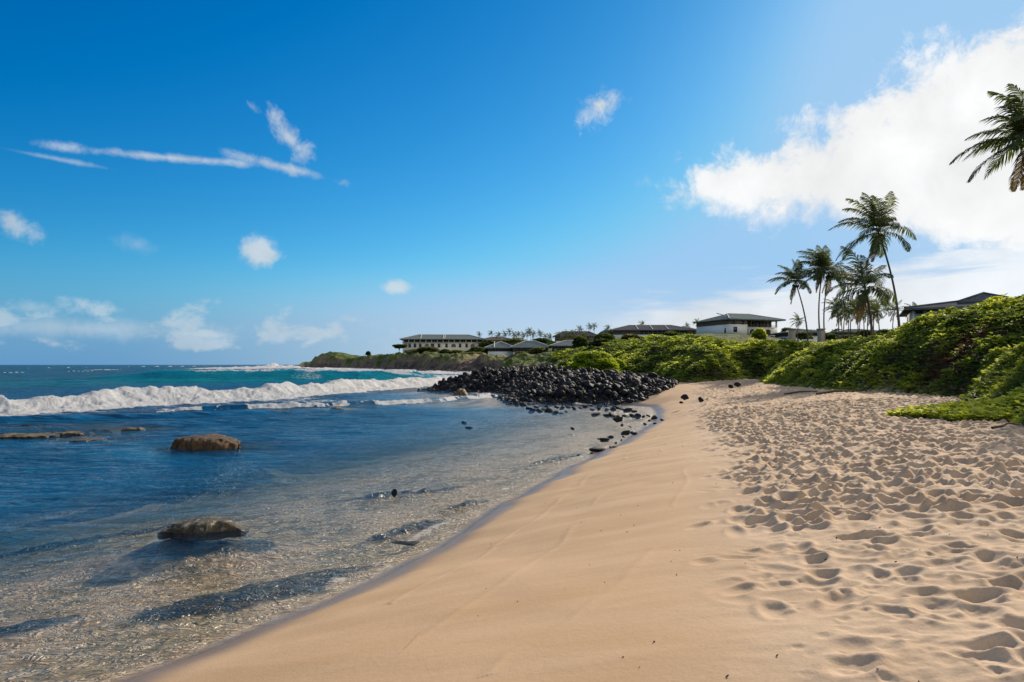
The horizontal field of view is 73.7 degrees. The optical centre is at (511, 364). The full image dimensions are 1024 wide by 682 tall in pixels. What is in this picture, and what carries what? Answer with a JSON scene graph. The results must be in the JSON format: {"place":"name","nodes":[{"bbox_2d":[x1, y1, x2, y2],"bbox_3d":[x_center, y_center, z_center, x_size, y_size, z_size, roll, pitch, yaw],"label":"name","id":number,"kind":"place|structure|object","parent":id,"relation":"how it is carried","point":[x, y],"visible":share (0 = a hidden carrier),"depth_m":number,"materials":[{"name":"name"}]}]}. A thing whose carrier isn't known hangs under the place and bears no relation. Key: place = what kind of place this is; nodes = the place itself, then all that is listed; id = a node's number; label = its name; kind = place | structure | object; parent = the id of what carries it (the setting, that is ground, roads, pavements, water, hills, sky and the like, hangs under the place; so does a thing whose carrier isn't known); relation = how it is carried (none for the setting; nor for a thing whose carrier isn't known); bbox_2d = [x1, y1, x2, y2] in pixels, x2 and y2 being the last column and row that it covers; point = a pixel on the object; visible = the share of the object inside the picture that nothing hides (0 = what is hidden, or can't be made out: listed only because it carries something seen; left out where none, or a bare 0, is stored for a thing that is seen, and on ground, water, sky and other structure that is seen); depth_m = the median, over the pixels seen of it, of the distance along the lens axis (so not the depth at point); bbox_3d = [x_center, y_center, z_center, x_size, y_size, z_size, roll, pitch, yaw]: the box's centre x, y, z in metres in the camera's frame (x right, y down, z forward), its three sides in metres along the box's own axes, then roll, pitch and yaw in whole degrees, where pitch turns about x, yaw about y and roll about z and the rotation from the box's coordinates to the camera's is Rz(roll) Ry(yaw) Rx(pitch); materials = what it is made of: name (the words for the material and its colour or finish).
{"place":"outdoors","nodes":[
{"label":"outdoors","id":0,"kind":"place"},
{"bbox_2d":[0,363,657,681],"bbox_3d":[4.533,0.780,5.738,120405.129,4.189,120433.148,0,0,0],"label":"sea water","id":1,"kind":"structure","parent":0,"point":[229,400],"depth_m":32.22,"materials":[{"name":"blue liquid"}]},
{"bbox_2d":[121,427,144,434],"bbox_3d":[-14.987,2.749,26.997,0.884,0.540,0.454,0,0,-43],"label":"reef rock","id":2,"kind":"object","parent":1,"relation":"in","point":[129,430],"visible":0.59,"depth_m":26.81,"materials":[{"name":"brown stone"}]},
{"bbox_2d":[170,433,241,456],"bbox_3d":[-9.403,2.591,20.969,2.087,0.856,1.599,0,0,0],"label":"shore boulder","id":3,"kind":"object","parent":1,"relation":"in","point":[205,444],"visible":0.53,"depth_m":20.50,"materials":[{"name":"brown stone"}]},
{"bbox_2d":[519,402,526,406],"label":"shore stone","id":4,"kind":"object","parent":1,"relation":"in","point":[522,404],"visible":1,"depth_m":43.08,"materials":[{"name":"black stone"}]},
{"bbox_2d":[528,408,535,413],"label":"shore stone","id":5,"kind":"object","parent":1,"relation":"in","point":[532,411],"visible":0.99,"depth_m":38.18,"materials":[{"name":"black stone"}]},
{"bbox_2d":[544,407,552,412],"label":"shore stone","id":6,"kind":"object","parent":1,"relation":"in","point":[548,409],"visible":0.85,"depth_m":37.36,"materials":[{"name":"black stone"}]},
{"bbox_2d":[591,412,600,416],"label":"shore stone","id":7,"kind":"object","parent":1,"relation":"in","point":[595,414],"visible":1,"depth_m":34.84,"materials":[{"name":"black stone"}]},
{"bbox_2d":[609,412,615,417],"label":"shore stone","id":8,"kind":"object","parent":1,"relation":"in","point":[612,415],"visible":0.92,"depth_m":34.31,"materials":[{"name":"grey stone"}]},
{"bbox_2d":[612,416,622,421],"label":"lava rock","id":9,"kind":"object","parent":1,"relation":"in","point":[618,419],"visible":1,"depth_m":31.14,"materials":[{"name":"black stone"}]},
{"bbox_2d":[623,408,631,412],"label":"shore stone","id":10,"kind":"object","parent":1,"relation":"in","point":[626,410],"visible":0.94,"depth_m":38.20,"materials":[{"name":"black stone"}]},
{"bbox_2d":[0,317,1023,681],"bbox_3d":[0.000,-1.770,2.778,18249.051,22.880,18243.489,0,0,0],"label":"ground","id":11,"kind":"structure","parent":0,"point":[594,567],"depth_m":7.89,"materials":[{"name":"beige sand"}]},
{"bbox_2d":[0,433,59,441],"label":"reef rock","id":12,"kind":"object","parent":11,"relation":"on","point":[28,437],"visible":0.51,"depth_m":24.26,"materials":[{"name":"brown stone"}]},
{"bbox_2d":[55,431,84,437],"bbox_3d":[-16.611,2.759,25.493,1.121,0.519,0.656,0,0,-39],"label":"reef rock","id":13,"kind":"object","parent":11,"relation":"on","point":[71,434],"visible":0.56,"depth_m":25.36,"materials":[{"name":"brown stone"}]},
{"bbox_2d":[68,438,106,443],"bbox_3d":[-14.395,2.768,23.183,1.114,0.501,0.697,0,0,-21],"label":"reef rock","id":14,"kind":"object","parent":11,"relation":"on","point":[88,440],"visible":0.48,"depth_m":23.05,"materials":[{"name":"brown stone"}]},
{"bbox_2d":[157,516,248,540],"bbox_3d":[-4.790,2.531,10.572,1.318,0.277,0.641,0,0,0],"label":"shore boulder","id":15,"kind":"object","parent":11,"relation":"on","point":[199,528],"visible":0.98,"depth_m":10.43,"materials":[{"name":"stone"}]},
{"bbox_2d":[330,407,343,409],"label":"reef rock","id":16,"kind":"object","parent":11,"relation":"on","point":[336,408],"visible":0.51,"depth_m":39.33,"materials":[{"name":"stone"}]},
{"bbox_2d":[391,489,396,496],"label":"lava rock","id":17,"kind":"object","parent":11,"relation":"on","point":[394,492],"visible":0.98,"depth_m":13.59,"materials":[{"name":"black stone"}]},
{"bbox_2d":[392,344,407,350],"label":"heliotrope tree","id":18,"kind":"object","parent":11,"relation":"on","point":[398,346],"visible":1,"depth_m":299.38,"materials":[{"name":"green plant"}]},
{"bbox_2d":[392,541,418,545],"bbox_3d":[-1.565,2.608,10.019,0.402,0.059,0.180,5,3,0],"label":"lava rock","id":19,"kind":"object","parent":11,"relation":"on","point":[409,543],"visible":0.98,"depth_m":9.95,"materials":[{"name":"black stone"}]},
{"bbox_2d":[405,349,422,353],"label":"cliff shrub","id":20,"kind":"object","parent":11,"relation":"on","point":[409,351],"visible":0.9,"depth_m":259.54,"materials":[{"name":"green plant"}]},
{"bbox_2d":[416,346,438,351],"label":"cliff shrub","id":21,"kind":"object","parent":11,"relation":"on","point":[429,348],"visible":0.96,"depth_m":258.99,"materials":[{"name":"green plant"}]},
{"bbox_2d":[438,349,451,353],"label":"cliff shrub","id":22,"kind":"object","parent":11,"relation":"on","point":[443,351],"visible":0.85,"depth_m":260.49,"materials":[{"name":"green plant"}]},
{"bbox_2d":[399,334,510,352],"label":"hotel wing","id":23,"kind":"structure","parent":11,"relation":"on","point":[464,342],"depth_m":341.98,"materials":[{"name":"white paint"}]},
{"bbox_2d":[447,349,464,353],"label":"cliff shrub","id":24,"kind":"object","parent":11,"relation":"on","point":[455,351],"visible":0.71,"depth_m":260.11,"materials":[{"name":"green plant"}]},
{"bbox_2d":[453,388,467,398],"bbox_3d":[-4.200,2.481,55.978,1.221,1.075,2.248,0,0,0],"label":"reef rock","id":25,"kind":"object","parent":11,"relation":"on","point":[461,393],"visible":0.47,"depth_m":55.36,"materials":[{"name":"brown stone"}]},
{"bbox_2d":[458,351,485,354],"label":"cliff shrub","id":26,"kind":"object","parent":11,"relation":"on","point":[469,353],"visible":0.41,"depth_m":232.90,"materials":[{"name":"green plant"}]},
{"bbox_2d":[465,346,486,352],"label":"cliff shrub","id":27,"kind":"object","parent":11,"relation":"on","point":[478,349],"visible":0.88,"depth_m":260.35,"materials":[{"name":"green plant"}]},
{"bbox_2d":[478,340,498,346],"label":"background tree","id":28,"kind":"object","parent":11,"relation":"on","point":[484,343],"visible":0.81,"depth_m":336.09,"materials":[{"name":"green plant"}]},
{"bbox_2d":[484,341,512,355],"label":"pavilion","id":29,"kind":"structure","parent":11,"relation":"on","point":[502,348],"depth_m":250.02,"materials":[{"name":"white paint"}]},
{"bbox_2d":[501,338,526,344],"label":"background tree","id":30,"kind":"object","parent":11,"relation":"on","point":[512,341],"visible":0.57,"depth_m":346.25,"materials":[{"name":"green plant"}]},
{"bbox_2d":[510,340,551,354],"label":"pavilion","id":31,"kind":"structure","parent":11,"relation":"on","point":[526,345],"depth_m":245.24,"materials":[{"name":"white paint"}]},
{"bbox_2d":[527,347,545,354],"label":"scrub bush","id":32,"kind":"object","parent":11,"relation":"on","point":[535,350],"visible":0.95,"depth_m":238.86,"materials":[{"name":"green plant"}]},
{"bbox_2d":[533,338,555,345],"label":"background tree","id":33,"kind":"object","parent":11,"relation":"on","point":[547,341],"visible":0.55,"depth_m":346.49,"materials":[{"name":"green plant"}]},
{"bbox_2d":[417,364,678,406],"bbox_3d":[4.122,1.500,60.762,19.065,3.232,34.355,0,0,-22],"label":"lava rubble","id":34,"kind":"object","parent":11,"relation":"on","point":[515,386],"visible":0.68,"depth_m":53.03,"materials":[{"name":"black stone"}]},
{"bbox_2d":[558,385,565,391],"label":"lava boulder","id":35,"kind":"object","parent":34,"relation":"on","point":[563,387],"visible":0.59,"depth_m":47.43,"materials":[{"name":"black stone"}]},
{"bbox_2d":[583,396,592,400],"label":"lava boulder","id":36,"kind":"object","parent":34,"relation":"on","point":[588,398],"visible":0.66,"depth_m":46.10,"materials":[{"name":"black stone"}]},
{"bbox_2d":[587,383,594,387],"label":"lava boulder","id":37,"kind":"object","parent":34,"relation":"on","point":[590,385],"visible":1,"depth_m":48.05,"materials":[{"name":"black stone"}]},
{"bbox_2d":[594,377,601,383],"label":"lava boulder","id":38,"kind":"object","parent":34,"relation":"on","point":[597,379],"visible":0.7,"depth_m":50.52,"materials":[{"name":"black stone"}]},
{"bbox_2d":[603,390,611,395],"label":"lava boulder","id":39,"kind":"object","parent":34,"relation":"on","point":[607,392],"visible":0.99,"depth_m":46.46,"materials":[{"name":"black stone"}]},
{"bbox_2d":[612,383,619,388],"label":"lava boulder","id":40,"kind":"object","parent":34,"relation":"on","point":[615,386],"visible":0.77,"depth_m":47.86,"materials":[{"name":"black stone"}]},
{"bbox_2d":[631,379,640,384],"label":"lava boulder","id":41,"kind":"object","parent":34,"relation":"on","point":[637,381],"visible":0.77,"depth_m":48.77,"materials":[{"name":"black stone"}]},
{"bbox_2d":[642,377,651,382],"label":"lava boulder","id":42,"kind":"object","parent":34,"relation":"on","point":[645,379],"visible":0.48,"depth_m":49.95,"materials":[{"name":"black stone"}]},
{"bbox_2d":[648,372,657,377],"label":"lava boulder","id":43,"kind":"object","parent":34,"relation":"on","point":[652,374],"visible":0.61,"depth_m":53.09,"materials":[{"name":"black stone"}]},
{"bbox_2d":[548,340,573,351],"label":"pavilion","id":44,"kind":"structure","parent":11,"relation":"on","point":[562,345],"depth_m":235.05,"materials":[{"name":"white paint"}]},
{"bbox_2d":[553,331,595,342],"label":"pavilion","id":45,"kind":"structure","parent":11,"relation":"on","point":[562,335],"depth_m":400.05,"materials":[{"name":"white paint"}]},
{"bbox_2d":[572,336,588,348],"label":"scrub bush","id":46,"kind":"object","parent":11,"relation":"on","point":[579,341],"visible":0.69,"depth_m":149.01,"materials":[{"name":"green plant"}]},
{"bbox_2d":[586,322,593,340],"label":"background palm","id":47,"kind":"object","parent":11,"relation":"on","point":[589,327],"visible":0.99,"depth_m":299.93,"materials":[{"name":"green plant"}]},
{"bbox_2d":[568,350,621,372],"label":"sea grape bush","id":48,"kind":"object","parent":11,"relation":"on","point":[600,360],"visible":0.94,"depth_m":68.66,"materials":[{"name":"green plant"}]},
{"bbox_2d":[589,447,605,451],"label":"lava rock","id":49,"kind":"object","parent":11,"relation":"on","point":[596,449],"visible":0.97,"depth_m":20.37,"materials":[{"name":"black stone"}]},
{"bbox_2d":[599,438,609,441],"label":"shore stone","id":50,"kind":"object","parent":11,"relation":"on","point":[604,439],"visible":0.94,"depth_m":23.24,"materials":[{"name":"black stone"}]},
{"bbox_2d":[588,333,621,346],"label":"scrub bush","id":51,"kind":"object","parent":11,"relation":"on","point":[600,338],"visible":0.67,"depth_m":118.87,"materials":[{"name":"green plant"}]},
{"bbox_2d":[614,358,625,368],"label":"sea grape bush","id":52,"kind":"object","parent":11,"relation":"on","point":[621,364],"visible":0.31,"depth_m":72.38,"materials":[{"name":"green plant"}]},
{"bbox_2d":[621,430,629,434],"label":"shore stone","id":53,"kind":"object","parent":11,"relation":"on","point":[627,432],"visible":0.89,"depth_m":25.61,"materials":[{"name":"black stone"}]},
{"bbox_2d":[621,333,643,339],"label":"scrub bush","id":54,"kind":"object","parent":11,"relation":"on","point":[627,336],"visible":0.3,"depth_m":122.97,"materials":[{"name":"green plant"}]},
{"bbox_2d":[635,413,641,418],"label":"shore stone","id":55,"kind":"object","parent":11,"relation":"on","point":[638,415],"visible":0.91,"depth_m":34.24,"materials":[{"name":"black stone"}]},
{"bbox_2d":[551,333,742,367],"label":"dune scrub","id":56,"kind":"object","parent":11,"relation":"on","point":[620,347],"visible":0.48,"depth_m":109.42,"materials":[{"name":"green plant"}]},
{"bbox_2d":[598,325,695,337],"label":"long villa","id":57,"kind":"object","parent":11,"relation":"on","point":[638,330],"visible":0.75,"depth_m":259.57,"materials":[{"name":"white paint"}]},
{"bbox_2d":[663,331,679,335],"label":"scrub bush","id":58,"kind":"object","parent":11,"relation":"on","point":[671,333],"visible":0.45,"depth_m":116.94,"materials":[{"name":"green plant"}]},
{"bbox_2d":[681,394,688,399],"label":"lava rock","id":59,"kind":"object","parent":11,"relation":"on","point":[684,397],"visible":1,"depth_m":34.93,"materials":[{"name":"black stone"}]},
{"bbox_2d":[613,334,797,373],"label":"dune scrub","id":60,"kind":"object","parent":11,"relation":"on","point":[633,358],"visible":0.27,"depth_m":71.25,"materials":[{"name":"green plant"}]},
{"bbox_2d":[692,313,785,336],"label":"white villa","id":61,"kind":"object","parent":11,"relation":"on","point":[738,323],"visible":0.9,"depth_m":236.43,"materials":[{"name":"paint"}]},
{"bbox_2d":[478,427,1017,681],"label":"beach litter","id":62,"kind":"object","parent":11,"relation":"on","point":[824,559],"visible":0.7,"depth_m":5.58,"materials":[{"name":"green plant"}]},
{"bbox_2d":[750,327,767,340],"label":"scrub bush","id":63,"kind":"object","parent":11,"relation":"on","point":[759,333],"visible":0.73,"depth_m":65.71,"materials":[{"name":"green plant"}]},
{"bbox_2d":[648,334,885,382],"bbox_3d":[23.241,-0.530,55.998,22.041,4.261,20.560,0,0,0],"label":"naupaka thicket","id":64,"kind":"object","parent":11,"relation":"on","point":[795,350],"visible":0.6,"depth_m":55.79,"materials":[{"name":"green plant"}]},
{"bbox_2d":[767,259,812,342],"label":"coconut palm","id":65,"kind":"object","parent":11,"relation":"on","point":[793,275],"visible":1,"depth_m":67.74,"materials":[{"name":"green plant"}]},
{"bbox_2d":[788,328,796,341],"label":"gate pillar","id":66,"kind":"structure","parent":11,"relation":"on","point":[791,333],"depth_m":65.75,"materials":[{"name":"stone"}]},
{"bbox_2d":[769,329,825,341],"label":"pavilion","id":67,"kind":"structure","parent":11,"relation":"on","point":[784,334],"depth_m":176.36,"materials":[{"name":"white paint"}]},
{"bbox_2d":[790,312,804,341],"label":"background palm","id":68,"kind":"object","parent":11,"relation":"on","point":[797,320],"visible":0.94,"depth_m":149.96,"materials":[{"name":"green plant"}]},
{"bbox_2d":[784,391,817,394],"bbox_3d":[14.345,1.412,33.889,1.717,0.227,0.105,0,0,-6],"label":"driftwood stick","id":69,"kind":"object","parent":11,"relation":"on","point":[798,392],"visible":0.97,"depth_m":33.85,"materials":[{"name":"brown wood"}]},
{"bbox_2d":[796,331,813,339],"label":"background tree","id":70,"kind":"object","parent":11,"relation":"on","point":[802,335],"visible":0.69,"depth_m":158.67,"materials":[{"name":"green plant"}]},
{"bbox_2d":[793,245,845,327],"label":"coconut palm","id":71,"kind":"object","parent":11,"relation":"on","point":[822,261],"visible":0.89,"depth_m":67.69,"materials":[{"name":"green plant"}]},
{"bbox_2d":[816,328,825,341],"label":"gate pillar","id":72,"kind":"structure","parent":11,"relation":"on","point":[820,334],"depth_m":65.75,"materials":[{"name":"stone"}]},
{"bbox_2d":[798,252,853,340],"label":"coconut palm","id":73,"kind":"object","parent":11,"relation":"on","point":[827,285],"visible":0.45,"depth_m":69.14,"materials":[{"name":"green plant"}]},
{"bbox_2d":[825,333,839,340],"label":"background tree","id":74,"kind":"object","parent":11,"relation":"on","point":[829,336],"visible":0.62,"depth_m":147.82,"materials":[{"name":"green plant"}]},
{"bbox_2d":[823,298,845,338],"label":"background palm","id":75,"kind":"object","parent":11,"relation":"on","point":[831,307],"visible":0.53,"depth_m":111.94,"materials":[{"name":"green plant"}]},
{"bbox_2d":[829,309,843,338],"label":"background palm","id":76,"kind":"object","parent":11,"relation":"on","point":[839,316],"visible":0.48,"depth_m":129.95,"materials":[{"name":"green plant"}]},
{"bbox_2d":[816,385,871,394],"bbox_3d":[15.581,1.154,31.843,2.937,0.580,0.122,0,0,-6],"label":"driftwood stick","id":77,"kind":"object","parent":11,"relation":"on","point":[825,392],"visible":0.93,"depth_m":31.78,"materials":[{"name":"brown wood"}]},
{"bbox_2d":[834,300,854,338],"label":"background palm","id":78,"kind":"object","parent":11,"relation":"on","point":[844,314],"visible":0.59,"depth_m":117.93,"materials":[{"name":"green plant"}]},
{"bbox_2d":[840,305,856,336],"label":"background palm","id":79,"kind":"object","parent":11,"relation":"on","point":[847,320],"visible":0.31,"depth_m":127.90,"materials":[{"name":"green plant"}]},
{"bbox_2d":[836,334,860,338],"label":"background tree","id":80,"kind":"object","parent":11,"relation":"on","point":[846,336],"visible":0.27,"depth_m":149.86,"materials":[{"name":"green plant"}]},
{"bbox_2d":[842,295,857,338],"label":"background palm","id":81,"kind":"object","parent":11,"relation":"on","point":[851,302],"visible":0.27,"depth_m":119.92,"materials":[{"name":"green plant"}]},
{"bbox_2d":[826,329,880,341],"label":"pavilion","id":82,"kind":"structure","parent":11,"relation":"on","point":[845,331],"depth_m":205.82,"materials":[{"name":"white paint"}]},
{"bbox_2d":[839,298,868,335],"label":"background palm","id":83,"kind":"object","parent":11,"relation":"on","point":[853,307],"visible":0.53,"depth_m":111.97,"materials":[{"name":"green plant"}]},
{"bbox_2d":[851,313,865,337],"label":"background palm","id":84,"kind":"object","parent":11,"relation":"on","point":[859,324],"visible":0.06,"depth_m":131.88,"materials":[{"name":"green plant"}]},
{"bbox_2d":[825,246,897,335],"bbox_3d":[27.519,-5.110,54.038,5.086,8.540,6.973,0,0,34],"label":"coconut palm","id":85,"kind":"object","parent":11,"relation":"on","point":[864,279],"visible":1,"depth_m":53.65,"materials":[{"name":"green plant"}]},
{"bbox_2d":[853,329,874,336],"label":"background tree","id":86,"kind":"object","parent":11,"relation":"on","point":[861,332],"visible":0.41,"depth_m":188.19,"materials":[{"name":"green plant"}]},
{"bbox_2d":[862,296,878,336],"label":"background palm","id":87,"kind":"object","parent":11,"relation":"on","point":[868,313],"visible":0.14,"depth_m":117.90,"materials":[{"name":"green plant"}]},
{"bbox_2d":[829,191,916,326],"bbox_3d":[31.660,-8.175,60.076,6.812,14.427,6.298,0,0,-41],"label":"coconut palm","id":88,"kind":"object","parent":11,"relation":"on","point":[878,235],"visible":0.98,"depth_m":59.78,"materials":[{"name":"green plant"}]},
{"bbox_2d":[864,298,886,334],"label":"background palm","id":89,"kind":"object","parent":11,"relation":"on","point":[870,301],"visible":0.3,"depth_m":115.82,"materials":[{"name":"green plant"}]},
{"bbox_2d":[865,300,891,336],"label":"background palm","id":90,"kind":"object","parent":11,"relation":"on","point":[876,313],"visible":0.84,"depth_m":109.83,"materials":[{"name":"green plant"}]},
{"bbox_2d":[874,329,894,333],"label":"background tree","id":91,"kind":"object","parent":11,"relation":"on","point":[883,330],"visible":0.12,"depth_m":178.85,"materials":[{"name":"green plant"}]},
{"bbox_2d":[882,300,903,330],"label":"background palm","id":92,"kind":"object","parent":11,"relation":"on","point":[893,310],"visible":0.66,"depth_m":124.89,"materials":[{"name":"green plant"}]},
{"bbox_2d":[763,293,1023,394],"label":"naupaka thicket","id":93,"kind":"object","parent":11,"relation":"on","point":[1000,310],"visible":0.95,"depth_m":32.43,"materials":[{"name":"green plant"}]},
{"bbox_2d":[884,387,1023,421],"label":"beach vine","id":94,"kind":"object","parent":11,"relation":"on","point":[997,409],"visible":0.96,"depth_m":16.41,"materials":[{"name":"green plant"}]},
{"bbox_2d":[900,292,1008,320],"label":"dark roofed hall","id":95,"kind":"structure","parent":11,"relation":"on","point":[910,312],"depth_m":104.67,"materials":[{"name":"white paint"}]},
{"bbox_2d":[931,316,1023,424],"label":"naupaka thicket","id":96,"kind":"object","parent":11,"relation":"on","point":[1003,374],"visible":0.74,"depth_m":23.97,"materials":[{"name":"green plant"}]},
{"bbox_2d":[949,83,1023,191],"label":"coconut palm","id":97,"kind":"object","parent":11,"relation":"on","point":[1015,124],"visible":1,"depth_m":42.05,"materials":[{"name":"green plant"}]},
{"bbox_2d":[991,422,1020,428],"bbox_3d":[10.080,1.243,13.937,0.727,0.136,0.078,0,0,-16],"label":"driftwood stick","id":98,"kind":"object","parent":11,"relation":"on","point":[998,426],"visible":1,"depth_m":13.87,"materials":[{"name":"brown wood"}]},
{"bbox_2d":[0,0,1023,364],"label":"sky","id":99,"kind":"structure","parent":0,"point":[183,182],"materials":[{"name":"blue"}]}
]}

